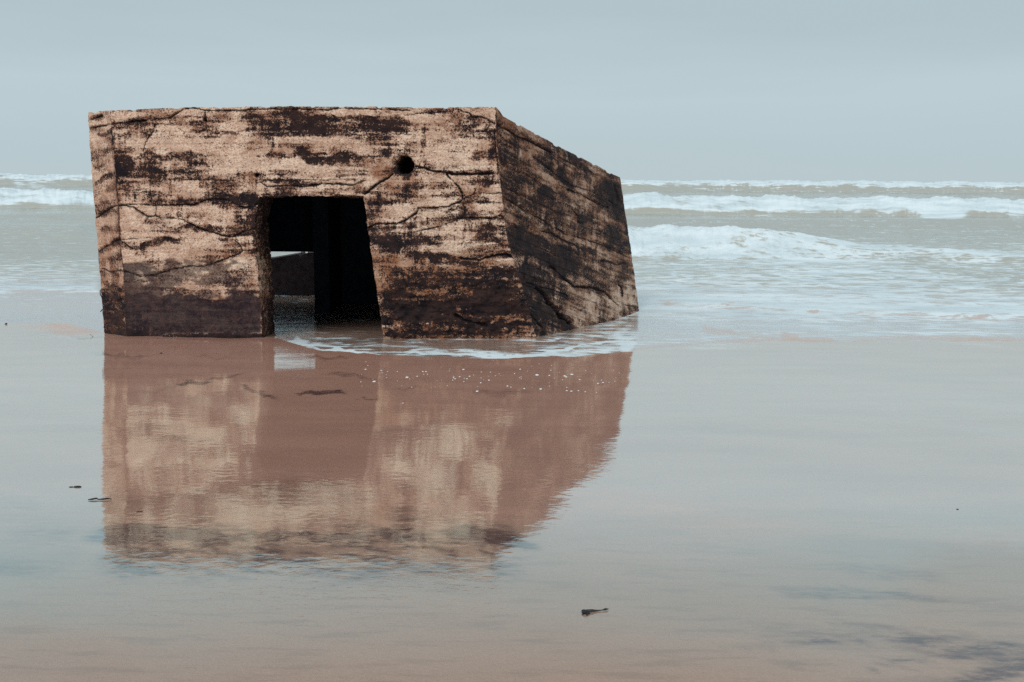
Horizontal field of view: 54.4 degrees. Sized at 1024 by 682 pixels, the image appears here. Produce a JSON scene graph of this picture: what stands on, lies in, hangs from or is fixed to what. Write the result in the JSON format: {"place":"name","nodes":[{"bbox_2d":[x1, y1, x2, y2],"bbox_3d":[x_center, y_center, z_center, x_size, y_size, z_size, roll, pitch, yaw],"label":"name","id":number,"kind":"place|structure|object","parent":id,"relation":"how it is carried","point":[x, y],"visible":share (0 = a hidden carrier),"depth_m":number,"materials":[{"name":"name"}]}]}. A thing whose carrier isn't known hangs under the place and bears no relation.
{"place":"outdoors","nodes":[
{"label":"outdoors","id":0,"kind":"place"},
{"bbox_2d":[0,322,1023,681],"bbox_3d":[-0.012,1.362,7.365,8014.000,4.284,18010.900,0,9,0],"label":"sand","id":1,"kind":"structure","parent":0,"point":[274,508],"depth_m":3.67,"materials":[{"name":"brown sand"}]},
{"bbox_2d":[88,497,110,499],"bbox_3d":[-1.571,0.601,3.795,0.086,0.008,0.014,0,9,-3],"label":"twig","id":2,"kind":"object","parent":1,"relation":"on","point":[99,499],"visible":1,"depth_m":3.79,"materials":[{"name":"wood"}]},
{"bbox_2d":[270,252,313,294],"bbox_3d":[-3.318,-0.832,15.211,2.035,1.209,0.515,0,9,0],"label":"concrete fragment","id":3,"kind":"object","parent":1,"relation":"on","point":[292,274],"visible":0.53,"depth_m":14.94,"materials":[{"name":"black concrete"}]},
{"bbox_2d":[88,106,638,338],"bbox_3d":[-1.256,-0.714,11.984,6.476,3.800,4.738,0,9,0],"label":"concrete bunker","id":4,"kind":"object","parent":1,"relation":"on","point":[463,222],"visible":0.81,"depth_m":9.82,"materials":[{"name":"concrete"}]},
{"bbox_2d":[372,365,603,391],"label":"foam flecks","id":5,"kind":"object","parent":1,"relation":"on","point":[495,375],"visible":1,"depth_m":7.26,"materials":[{"name":"white liquid"}]},
{"bbox_2d":[581,608,607,615],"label":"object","id":6,"kind":"object","parent":1,"relation":"on","point":[586,611],"visible":1,"depth_m":2.69,"materials":[{"name":"black"}]},
{"bbox_2d":[0,173,1023,358],"bbox_3d":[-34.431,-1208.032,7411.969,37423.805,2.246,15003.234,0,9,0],"label":"sea water","id":7,"kind":"structure","parent":0,"point":[728,261],"depth_m":19.72,"materials":[{"name":"grey liquid"}]},
{"bbox_2d":[0,0,1023,182],"label":"sky","id":8,"kind":"structure","parent":0,"point":[737,90],"materials":[{"name":"grey"}]}
]}

